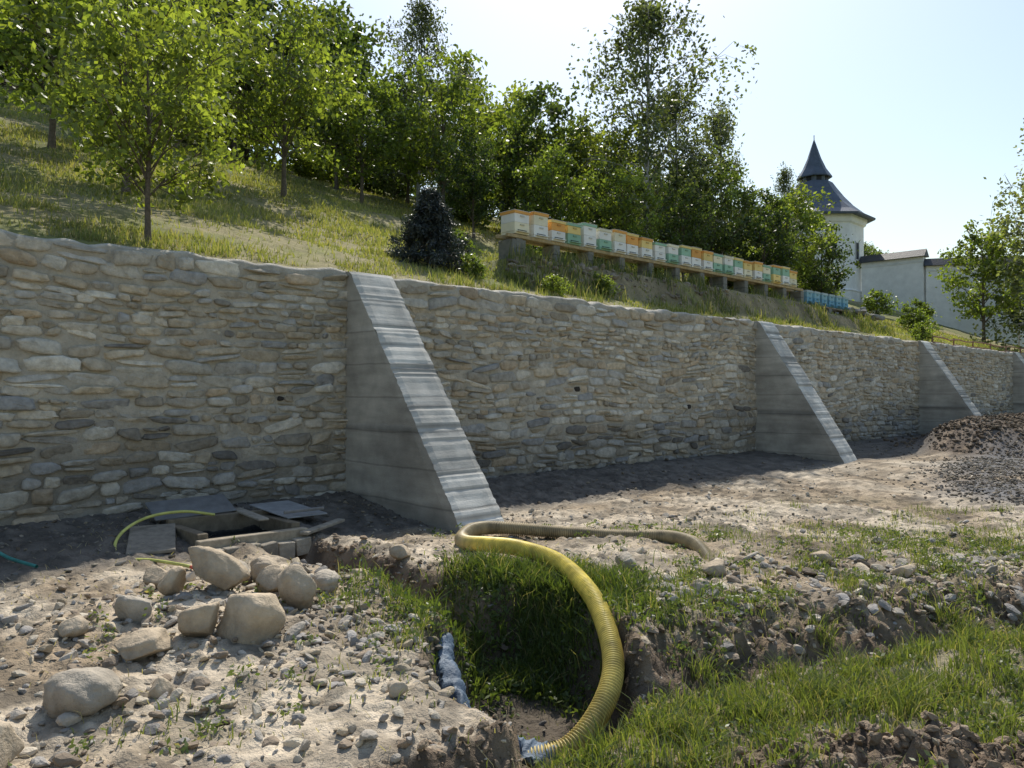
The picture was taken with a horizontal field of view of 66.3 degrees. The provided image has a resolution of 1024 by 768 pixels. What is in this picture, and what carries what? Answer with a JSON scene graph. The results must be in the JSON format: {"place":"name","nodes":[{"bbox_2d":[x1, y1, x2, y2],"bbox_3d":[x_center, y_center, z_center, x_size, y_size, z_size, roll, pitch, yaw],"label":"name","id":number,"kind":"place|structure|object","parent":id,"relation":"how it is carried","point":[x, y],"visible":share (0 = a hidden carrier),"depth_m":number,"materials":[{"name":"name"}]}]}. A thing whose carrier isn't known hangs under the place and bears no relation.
{"place":"outdoors","nodes":[
{"label":"outdoors","id":0,"kind":"place"},
{"bbox_2d":[0,415,1023,767],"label":"ground","id":1,"kind":"structure","parent":0,"point":[546,489],"depth_m":7.07,"materials":[{"name":"soil"}]},
{"bbox_2d":[0,720,24,767],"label":"rock","id":2,"kind":"object","parent":1,"relation":"on","point":[12,746],"visible":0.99,"depth_m":4.11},
{"bbox_2d":[0,551,37,567],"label":"green water pipe","id":3,"kind":"object","parent":1,"relation":"on","point":[2,554],"visible":1,"depth_m":7.92,"materials":[{"name":"plastic"}]},
{"bbox_2d":[57,615,88,637],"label":"rock","id":4,"kind":"object","parent":1,"relation":"on","point":[75,626],"visible":0.98,"depth_m":5.83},
{"bbox_2d":[43,667,122,718],"bbox_3d":[-2.629,1.882,4.764,0.501,0.306,0.375,0,-1,0],"label":"rock","id":5,"kind":"object","parent":1,"relation":"on","point":[87,691],"visible":0.98,"depth_m":4.66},
{"bbox_2d":[114,595,151,622],"bbox_3d":[-2.960,1.765,6.124,0.274,0.239,0.165,0,-1,-23],"label":"rock","id":6,"kind":"object","parent":1,"relation":"on","point":[132,607],"visible":0.91,"depth_m":6.08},
{"bbox_2d":[114,627,173,660],"bbox_3d":[-2.624,1.852,5.575,0.397,0.189,0.319,0,-1,0],"label":"rock","id":7,"kind":"object","parent":1,"relation":"on","point":[141,643],"visible":1,"depth_m":5.51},
{"bbox_2d":[143,565,166,589],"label":"rock","id":8,"kind":"object","parent":1,"relation":"on","point":[153,574],"visible":0.5,"depth_m":7.02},
{"bbox_2d":[147,676,173,698],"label":"rock","id":9,"kind":"object","parent":1,"relation":"on","point":[161,685],"visible":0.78,"depth_m":4.91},
{"bbox_2d":[113,510,214,568],"bbox_3d":[-3.975,1.740,8.851,1.002,0.387,1.900,0,-1,-16],"label":"garden hose","id":10,"kind":"object","parent":1,"relation":"on","point":[155,515],"visible":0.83,"depth_m":9.18,"materials":[{"name":"plastic"}]},
{"bbox_2d":[157,566,185,595],"bbox_3d":[-2.890,1.679,6.662,0.244,0.261,0.198,0,-1,-41],"label":"rock","id":11,"kind":"object","parent":1,"relation":"on","point":[172,581],"visible":0.96,"depth_m":6.61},
{"bbox_2d":[177,601,219,636],"bbox_3d":[-2.332,1.761,5.829,0.293,0.279,0.243,0,-1,0],"label":"rock","id":12,"kind":"object","parent":1,"relation":"on","point":[198,620],"visible":0.92,"depth_m":5.74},
{"bbox_2d":[188,546,250,590],"bbox_3d":[-2.520,1.584,6.777,0.509,0.403,0.349,0,-1,-31],"label":"rock","id":13,"kind":"object","parent":1,"relation":"on","point":[222,570],"visible":1,"depth_m":6.65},
{"bbox_2d":[125,494,344,559],"bbox_3d":[-3.491,2.015,9.792,2.747,1.085,1.745,0,-1,-41],"label":"pile","id":14,"kind":"object","parent":1,"relation":"on","point":[287,538],"visible":0.69,"depth_m":9.73,"materials":[{"name":"wood"}]},
{"bbox_2d":[216,593,285,644],"bbox_3d":[-1.975,1.793,5.958,0.456,0.452,0.463,0,-1,38],"label":"rock","id":15,"kind":"object","parent":1,"relation":"on","point":[257,618],"visible":0.82,"depth_m":5.80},
{"bbox_2d":[250,555,280,582],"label":"rock","id":16,"kind":"object","parent":1,"relation":"on","point":[258,565],"visible":0.56,"depth_m":7.24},
{"bbox_2d":[255,564,284,592],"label":"rock","id":17,"kind":"object","parent":1,"relation":"on","point":[266,578],"visible":0.53,"depth_m":6.82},
{"bbox_2d":[276,564,316,610],"bbox_3d":[-1.809,1.724,6.582,0.343,0.426,0.274,0,-1,0],"label":"rock","id":18,"kind":"object","parent":1,"relation":"on","point":[296,585],"visible":0.91,"depth_m":6.49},
{"bbox_2d":[313,569,339,592],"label":"rock","id":19,"kind":"object","parent":1,"relation":"on","point":[323,580],"visible":0.96,"depth_m":7.04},
{"bbox_2d":[387,680,407,698],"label":"rock","id":20,"kind":"object","parent":1,"relation":"on","point":[395,688],"visible":0.95,"depth_m":4.84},
{"bbox_2d":[389,544,410,559],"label":"rock","id":21,"kind":"object","parent":1,"relation":"on","point":[402,551],"visible":0.98,"depth_m":8.51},
{"bbox_2d":[344,272,503,532],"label":"concrete buttress","id":22,"kind":"structure","parent":1,"relation":"on","point":[409,452],"depth_m":11.72,"materials":[{"name":"concrete"}]},
{"bbox_2d":[436,633,556,767],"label":"blue plastic wrapped pipe","id":23,"kind":"object","parent":1,"relation":"on","point":[447,666],"visible":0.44,"depth_m":5.90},
{"bbox_2d":[0,229,1023,525],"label":"stone retaining wall","id":24,"kind":"structure","parent":1,"relation":"on","point":[132,379],"depth_m":11.95,"materials":[{"name":"stone"}]},
{"bbox_2d":[932,336,1023,352],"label":"pipe railing","id":25,"kind":"object","parent":24,"relation":"on","point":[972,342],"visible":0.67,"depth_m":34.94,"materials":[{"name":"metal"}]},
{"bbox_2d":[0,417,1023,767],"bbox_3d":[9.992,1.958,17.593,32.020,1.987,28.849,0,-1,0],"label":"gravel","id":26,"kind":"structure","parent":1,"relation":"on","point":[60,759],"depth_m":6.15,"materials":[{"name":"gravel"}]},
{"bbox_2d":[1,499,1023,767],"bbox_3d":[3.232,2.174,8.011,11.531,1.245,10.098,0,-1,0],"label":"foreground grass","id":27,"kind":"structure","parent":1,"relation":"on","point":[806,695],"depth_m":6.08,"materials":[{"name":"plant"}]},
{"bbox_2d":[454,521,712,767],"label":"yellow suction hose","id":28,"kind":"object","parent":1,"relation":"on","point":[609,689],"visible":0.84,"depth_m":7.38,"materials":[{"name":"plastic"}]},
{"bbox_2d":[615,551,636,570],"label":"rock","id":29,"kind":"object","parent":1,"relation":"on","point":[624,555],"visible":0.68,"depth_m":8.13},
{"bbox_2d":[262,412,1023,767],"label":"soil clods","id":30,"kind":"object","parent":1,"relation":"on","point":[902,736],"visible":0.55,"depth_m":4.56,"materials":[{"name":"soil"}]},
{"bbox_2d":[690,581,710,594],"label":"rock","id":31,"kind":"object","parent":1,"relation":"on","point":[697,585],"visible":0.47,"depth_m":7.24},
{"bbox_2d":[701,559,726,576],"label":"rock","id":32,"kind":"object","parent":1,"relation":"on","point":[718,565],"visible":0.94,"depth_m":7.86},
{"bbox_2d":[754,321,856,462],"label":"concrete buttress","id":33,"kind":"structure","parent":1,"relation":"on","point":[793,416],"depth_m":20.69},
{"bbox_2d":[809,550,831,563],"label":"rock","id":34,"kind":"object","parent":1,"relation":"on","point":[827,555],"visible":0.75,"depth_m":8.32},
{"bbox_2d":[890,564,915,577],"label":"rock","id":35,"kind":"object","parent":1,"relation":"on","point":[909,570],"visible":0.96,"depth_m":8.14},
{"bbox_2d":[917,341,981,433],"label":"concrete buttress","id":36,"kind":"structure","parent":1,"relation":"on","point":[943,397],"depth_m":29.07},
{"bbox_2d":[875,419,1023,518],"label":"crushed stone heap","id":37,"kind":"object","parent":1,"relation":"on","point":[992,479],"visible":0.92,"depth_m":17.26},
{"bbox_2d":[1012,352,1023,412],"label":"concrete buttress","id":38,"kind":"structure","parent":1,"relation":"on","point":[1018,382],"depth_m":37.79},
{"bbox_2d":[0,82,1023,352],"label":"hillside","id":39,"kind":"structure","parent":0,"point":[300,256],"depth_m":17.23,"materials":[{"name":"plant"}]},
{"bbox_2d":[0,0,152,148],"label":"orchard tree","id":40,"kind":"object","parent":39,"relation":"on","point":[9,41],"visible":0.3,"depth_m":17.99,"materials":[{"name":"green plant"}]},
{"bbox_2d":[0,0,273,193],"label":"orchard tree","id":41,"kind":"object","parent":39,"relation":"on","point":[69,20],"visible":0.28,"depth_m":14.80,"materials":[{"name":"green plant"}]},
{"bbox_2d":[32,0,257,243],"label":"orchard tree","id":42,"kind":"object","parent":39,"relation":"on","point":[188,51],"visible":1,"depth_m":11.05,"materials":[{"name":"green plant"}]},
{"bbox_2d":[112,0,277,149],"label":"orchard tree","id":43,"kind":"object","parent":39,"relation":"on","point":[234,80],"visible":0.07,"depth_m":26.92,"materials":[{"name":"green plant"}]},
{"bbox_2d":[187,0,369,197],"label":"orchard tree","id":44,"kind":"object","parent":39,"relation":"on","point":[303,97],"visible":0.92,"depth_m":20.39,"materials":[{"name":"green plant"}]},
{"bbox_2d":[297,61,422,202],"bbox_3d":[-5.093,-8.297,25.937,4.209,4.650,4.514,0,-1,-3],"label":"orchard tree","id":45,"kind":"object","parent":39,"relation":"on","point":[386,110],"visible":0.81,"depth_m":25.88,"materials":[{"name":"green plant"}]},
{"bbox_2d":[367,0,479,203],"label":"birch tree","id":46,"kind":"object","parent":39,"relation":"on","point":[420,14],"visible":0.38,"depth_m":31.69,"materials":[{"name":"green plant"}]},
{"bbox_2d":[0,0,854,300],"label":"forest","id":47,"kind":"object","parent":39,"relation":"on","point":[348,38],"visible":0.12,"depth_m":33.91,"materials":[{"name":"green plant"}]},
{"bbox_2d":[356,37,521,212],"bbox_3d":[-2.440,-8.927,27.977,6.627,6.353,5.397,0,-1,41],"label":"orchard tree","id":48,"kind":"object","parent":39,"relation":"on","point":[453,96],"visible":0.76,"depth_m":27.27,"materials":[{"name":"green plant"}]},
{"bbox_2d":[383,184,496,280],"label":"spruce tree","id":49,"kind":"object","parent":39,"relation":"on","point":[429,223],"visible":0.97,"depth_m":16.32,"materials":[{"name":"green plant"}]},
{"bbox_2d":[427,62,501,196],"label":"birch tree","id":50,"kind":"object","parent":39,"relation":"on","point":[469,75],"visible":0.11,"depth_m":35.98,"materials":[{"name":"green plant"}]},
{"bbox_2d":[449,228,483,262],"bbox_3d":[-1.343,-3.227,18.650,1.462,1.239,1.316,0,-1,8],"label":"shrub","id":51,"kind":"object","parent":39,"relation":"on","point":[460,233],"visible":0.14,"depth_m":18.45,"materials":[{"name":"green plant"}]},
{"bbox_2d":[432,120,508,238],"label":"broadleaf tree","id":52,"kind":"object","parent":39,"relation":"on","point":[474,177],"visible":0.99,"depth_m":24.38,"materials":[{"name":"green plant"}]},
{"bbox_2d":[458,252,492,279],"bbox_3d":[-0.776,-2.365,16.292,0.812,0.688,0.731,0,-1,2],"label":"shrub","id":53,"kind":"object","parent":39,"relation":"on","point":[476,263],"visible":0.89,"depth_m":16.14,"materials":[{"name":"green plant"}]},
{"bbox_2d":[453,78,565,221],"bbox_3d":[-0.102,-9.502,33.047,5.013,6.526,5.360,0,-1,24],"label":"broadleaf tree","id":54,"kind":"object","parent":39,"relation":"on","point":[505,108],"visible":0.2,"depth_m":32.40,"materials":[{"name":"green plant"}]},
{"bbox_2d":[482,80,592,217],"bbox_3d":[0.997,-8.431,29.904,4.270,6.592,5.601,0,-1,6],"label":"broadleaf tree","id":55,"kind":"object","parent":39,"relation":"on","point":[535,100],"visible":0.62,"depth_m":29.43,"materials":[{"name":"green plant"}]},
{"bbox_2d":[511,138,599,222],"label":"broadleaf tree","id":56,"kind":"object","parent":39,"relation":"on","point":[543,173],"visible":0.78,"depth_m":25.21,"materials":[{"name":"green plant"}]},
{"bbox_2d":[541,273,573,296],"bbox_3d":[0.956,-2.110,16.977,0.731,0.688,0.812,0,-1,21],"label":"shrub","id":57,"kind":"object","parent":39,"relation":"on","point":[547,284],"visible":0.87,"depth_m":16.91,"materials":[{"name":"green plant"}]},
{"bbox_2d":[553,106,645,258],"bbox_3d":[3.111,-7.831,31.107,4.700,6.118,5.026,0,-1,18],"label":"broadleaf tree","id":58,"kind":"object","parent":39,"relation":"on","point":[585,145],"visible":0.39,"depth_m":30.26,"materials":[{"name":"green plant"}]},
{"bbox_2d":[589,270,621,297],"bbox_3d":[2.260,-2.387,19.076,0.893,0.757,0.804,0,-1,32],"label":"shrub","id":59,"kind":"object","parent":39,"relation":"on","point":[607,281],"visible":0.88,"depth_m":18.93,"materials":[{"name":"green plant"}]},
{"bbox_2d":[505,256,738,309],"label":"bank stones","id":60,"kind":"object","parent":39,"relation":"on","point":[614,277],"visible":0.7,"depth_m":19.47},
{"bbox_2d":[582,155,670,241],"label":"broadleaf tree","id":61,"kind":"object","parent":39,"relation":"on","point":[626,182],"visible":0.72,"depth_m":25.22,"materials":[{"name":"green plant"}]},
{"bbox_2d":[561,0,758,273],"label":"birch tree","id":62,"kind":"object","parent":39,"relation":"on","point":[649,16],"visible":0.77,"depth_m":29.45,"materials":[{"name":"green plant"}]},
{"bbox_2d":[496,233,849,314],"bbox_3d":[6.457,-3.015,24.555,18.500,0.818,0.518,1,-1,-43],"label":"beehive stand","id":63,"kind":"object","parent":39,"relation":"on","point":[740,283],"visible":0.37,"depth_m":21.78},
{"bbox_2d":[500,209,530,235],"bbox_3d":[0.094,-3.776,18.483,0.523,0.548,0.587,1,-1,-43],"label":"beehive","id":64,"kind":"object","parent":63,"relation":"on","point":[515,221],"visible":0.93,"depth_m":18.32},
{"bbox_2d":[529,211,548,239],"bbox_3d":[0.555,-3.784,18.869,0.523,0.610,0.587,1,-1,-43],"label":"beehive","id":65,"kind":"object","parent":63,"relation":"on","point":[538,224],"visible":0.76,"depth_m":18.66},
{"bbox_2d":[548,219,566,242],"bbox_3d":[0.998,-3.732,19.273,0.523,0.517,0.587,1,-1,-43],"label":"beehive","id":66,"kind":"object","parent":63,"relation":"on","point":[556,230],"visible":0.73,"depth_m":19.07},
{"bbox_2d":[565,222,581,245],"bbox_3d":[1.419,-3.739,19.701,0.523,0.526,0.587,1,-1,-43],"label":"beehive","id":67,"kind":"object","parent":63,"relation":"on","point":[572,233],"visible":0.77,"depth_m":19.50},
{"bbox_2d":[578,222,597,248],"bbox_3d":[1.851,-3.778,20.118,0.523,0.608,0.587,1,-1,-43],"label":"beehive","id":68,"kind":"object","parent":63,"relation":"on","point":[588,235],"visible":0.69,"depth_m":19.92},
{"bbox_2d":[596,228,612,251],"bbox_3d":[2.295,-3.746,20.522,0.523,0.557,0.587,1,-1,-43],"label":"beehive","id":69,"kind":"object","parent":63,"relation":"on","point":[603,240],"visible":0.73,"depth_m":20.31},
{"bbox_2d":[611,229,626,254],"bbox_3d":[2.734,-3.767,20.931,0.523,0.610,0.587,1,-1,-43],"label":"beehive","id":70,"kind":"object","parent":63,"relation":"on","point":[618,238],"visible":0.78,"depth_m":20.73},
{"bbox_2d":[625,232,639,256],"bbox_3d":[3.131,-3.773,21.384,0.523,0.595,0.587,1,-1,-43],"label":"beehive","id":71,"kind":"object","parent":63,"relation":"on","point":[631,244],"visible":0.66,"depth_m":21.20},
{"bbox_2d":[638,237,653,258],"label":"beehive","id":72,"kind":"object","parent":63,"relation":"on","point":[644,248],"visible":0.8,"depth_m":21.55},
{"bbox_2d":[650,242,666,261],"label":"beehive","id":73,"kind":"object","parent":63,"relation":"on","point":[658,251],"visible":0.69,"depth_m":21.96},
{"bbox_2d":[665,243,679,264],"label":"beehive","id":74,"kind":"object","parent":63,"relation":"on","point":[671,253],"visible":0.64,"depth_m":22.35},
{"bbox_2d":[677,245,692,266],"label":"beehive","id":75,"kind":"object","parent":63,"relation":"on","point":[684,255],"visible":0.64,"depth_m":22.75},
{"bbox_2d":[691,246,702,268],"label":"beehive","id":76,"kind":"object","parent":63,"relation":"on","point":[696,257],"visible":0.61,"depth_m":23.22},
{"bbox_2d":[701,250,713,270],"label":"beehive","id":77,"kind":"object","parent":63,"relation":"on","point":[707,260],"visible":0.6,"depth_m":23.60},
{"bbox_2d":[712,253,723,272],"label":"beehive","id":78,"kind":"object","parent":63,"relation":"on","point":[717,262],"visible":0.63,"depth_m":24.07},
{"bbox_2d":[722,255,733,274],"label":"beehive","id":79,"kind":"object","parent":63,"relation":"on","point":[727,264],"visible":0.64,"depth_m":24.43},
{"bbox_2d":[733,257,743,276],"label":"beehive","id":80,"kind":"object","parent":63,"relation":"on","point":[737,266],"visible":0.55,"depth_m":24.86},
{"bbox_2d":[743,260,752,278],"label":"beehive","id":81,"kind":"object","parent":63,"relation":"on","point":[747,269],"visible":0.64,"depth_m":25.30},
{"bbox_2d":[751,261,763,280],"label":"beehive","id":82,"kind":"object","parent":63,"relation":"on","point":[756,270],"visible":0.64,"depth_m":25.65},
{"bbox_2d":[762,265,771,282],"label":"beehive","id":83,"kind":"object","parent":63,"relation":"on","point":[766,273],"visible":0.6,"depth_m":26.12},
{"bbox_2d":[768,265,781,283],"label":"beehive","id":84,"kind":"object","parent":63,"relation":"on","point":[775,274],"visible":0.56,"depth_m":26.48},
{"bbox_2d":[780,266,790,285],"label":"beehive","id":85,"kind":"object","parent":63,"relation":"on","point":[784,274],"visible":0.57,"depth_m":26.87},
{"bbox_2d":[789,270,797,286],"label":"beehive","id":86,"kind":"object","parent":63,"relation":"on","point":[793,277],"visible":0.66,"depth_m":27.34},
{"bbox_2d":[803,290,813,303],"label":"beehive","id":87,"kind":"object","parent":63,"relation":"on","point":[807,295],"visible":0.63,"depth_m":28.19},
{"bbox_2d":[812,291,820,304],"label":"beehive","id":88,"kind":"object","parent":63,"relation":"on","point":[816,296],"visible":0.54,"depth_m":28.59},
{"bbox_2d":[827,294,835,307],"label":"beehive","id":89,"kind":"object","parent":63,"relation":"on","point":[830,300],"visible":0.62,"depth_m":29.41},
{"bbox_2d":[834,295,842,308],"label":"beehive","id":90,"kind":"object","parent":63,"relation":"on","point":[837,301],"visible":0.59,"depth_m":29.82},
{"bbox_2d":[643,181,718,281],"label":"broadleaf tree","id":91,"kind":"object","parent":39,"relation":"on","point":[698,239],"visible":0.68,"depth_m":26.66,"materials":[{"name":"green plant"}]},
{"bbox_2d":[623,77,749,278],"bbox_3d":[7.212,-8.352,33.149,5.489,9.711,4.807,0,-1,38],"label":"birch tree","id":92,"kind":"object","parent":39,"relation":"on","point":[679,107],"visible":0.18,"depth_m":33.03,"materials":[{"name":"green plant"}]},
{"bbox_2d":[660,141,757,285],"bbox_3d":[7.730,-6.527,30.044,3.662,5.851,4.128,0,-1,-11],"label":"broadleaf tree","id":93,"kind":"object","parent":39,"relation":"on","point":[734,177],"visible":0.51,"depth_m":29.65,"materials":[{"name":"green plant"}]},
{"bbox_2d":[680,99,774,287],"bbox_3d":[9.290,-7.877,34.277,4.721,9.280,4.134,0,-1,4],"label":"birch tree","id":94,"kind":"object","parent":39,"relation":"on","point":[725,139],"visible":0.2,"depth_m":33.94,"materials":[{"name":"green plant"}]},
{"bbox_2d":[721,183,810,270],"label":"broadleaf tree","id":95,"kind":"object","parent":39,"relation":"on","point":[778,233],"visible":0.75,"depth_m":30.25,"materials":[{"name":"green plant"}]},
{"bbox_2d":[754,161,821,293],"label":"birch tree","id":96,"kind":"object","parent":39,"relation":"on","point":[785,176],"visible":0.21,"depth_m":37.03,"materials":[{"name":"green plant"}]},
{"bbox_2d":[741,181,841,297],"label":"broadleaf tree","id":97,"kind":"object","parent":39,"relation":"on","point":[800,208],"visible":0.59,"depth_m":32.41,"materials":[{"name":"green plant"}]},
{"bbox_2d":[775,140,875,302],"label":"church tower","id":98,"kind":"structure","parent":39,"relation":"on","point":[848,216],"depth_m":57.67,"materials":[{"name":"paint"}]},
{"bbox_2d":[794,210,861,294],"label":"broadleaf tree","id":99,"kind":"object","parent":39,"relation":"on","point":[822,285],"visible":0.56,"depth_m":35.29,"materials":[{"name":"green plant"}]},
{"bbox_2d":[832,307,885,326],"bbox_3d":[13.895,-2.716,32.032,2.604,1.328,4.249,0,-1,28],"label":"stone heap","id":100,"kind":"object","parent":39,"relation":"on","point":[863,311],"visible":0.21,"depth_m":31.64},
{"bbox_2d":[861,288,902,315],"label":"shrub","id":101,"kind":"object","parent":39,"relation":"on","point":[870,305],"visible":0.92,"depth_m":43.74,"materials":[{"name":"green plant"}]},
{"bbox_2d":[765,241,1002,255],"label":"distant trees","id":102,"kind":"object","parent":39,"relation":"on","point":[870,250],"depth_m":90.48,"materials":[{"name":"green plant"}]},
{"bbox_2d":[861,256,925,312],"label":"wall","id":103,"kind":"structure","parent":39,"relation":"on","point":[903,279],"depth_m":56.11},
{"bbox_2d":[859,249,928,263],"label":"coping","id":104,"kind":"object","parent":103,"relation":"on","point":[895,255],"visible":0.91,"depth_m":56.26,"materials":[{"name":"metal"}]},
{"bbox_2d":[895,303,938,332],"bbox_3d":[19.675,-3.059,38.100,1.901,1.790,2.112,0,-1,-39],"label":"shrub","id":105,"kind":"object","parent":39,"relation":"on","point":[906,319],"visible":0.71,"depth_m":37.86,"materials":[{"name":"green plant"}]},
{"bbox_2d":[898,298,941,324],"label":"shrub","id":106,"kind":"object","parent":39,"relation":"on","point":[923,305],"visible":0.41,"depth_m":45.81,"materials":[{"name":"green plant"}]},
{"bbox_2d":[908,318,942,341],"bbox_3d":[16.445,-2.051,31.404,1.462,1.239,1.316,0,-1,7],"label":"shrub","id":107,"kind":"object","parent":39,"relation":"on","point":[922,335],"visible":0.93,"depth_m":31.30,"materials":[{"name":"green plant"}]},
{"bbox_2d":[925,263,1017,344],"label":"wall","id":108,"kind":"structure","parent":39,"relation":"on","point":[941,306],"depth_m":54.37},
{"bbox_2d":[924,255,1013,266],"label":"coping","id":109,"kind":"object","parent":108,"relation":"on","point":[934,262],"visible":0.27,"depth_m":54.59,"materials":[{"name":"metal"}]},
{"bbox_2d":[928,213,1023,342],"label":"broadleaf tree","id":110,"kind":"object","parent":39,"relation":"on","point":[983,274],"visible":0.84,"depth_m":43.38,"materials":[{"name":"green plant"}]},
{"bbox_2d":[955,118,1023,351],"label":"birch tree","id":111,"kind":"object","parent":39,"relation":"on","point":[1019,233],"visible":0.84,"depth_m":41.79,"materials":[{"name":"green plant"}]},
{"bbox_2d":[986,256,1023,337],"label":"broadleaf tree","id":112,"kind":"object","parent":39,"relation":"on","point":[1016,321],"visible":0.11,"depth_m":50.40,"materials":[{"name":"green plant"}]},
{"bbox_2d":[249,0,1023,258],"label":"sky","id":113,"kind":"structure","parent":0,"point":[907,105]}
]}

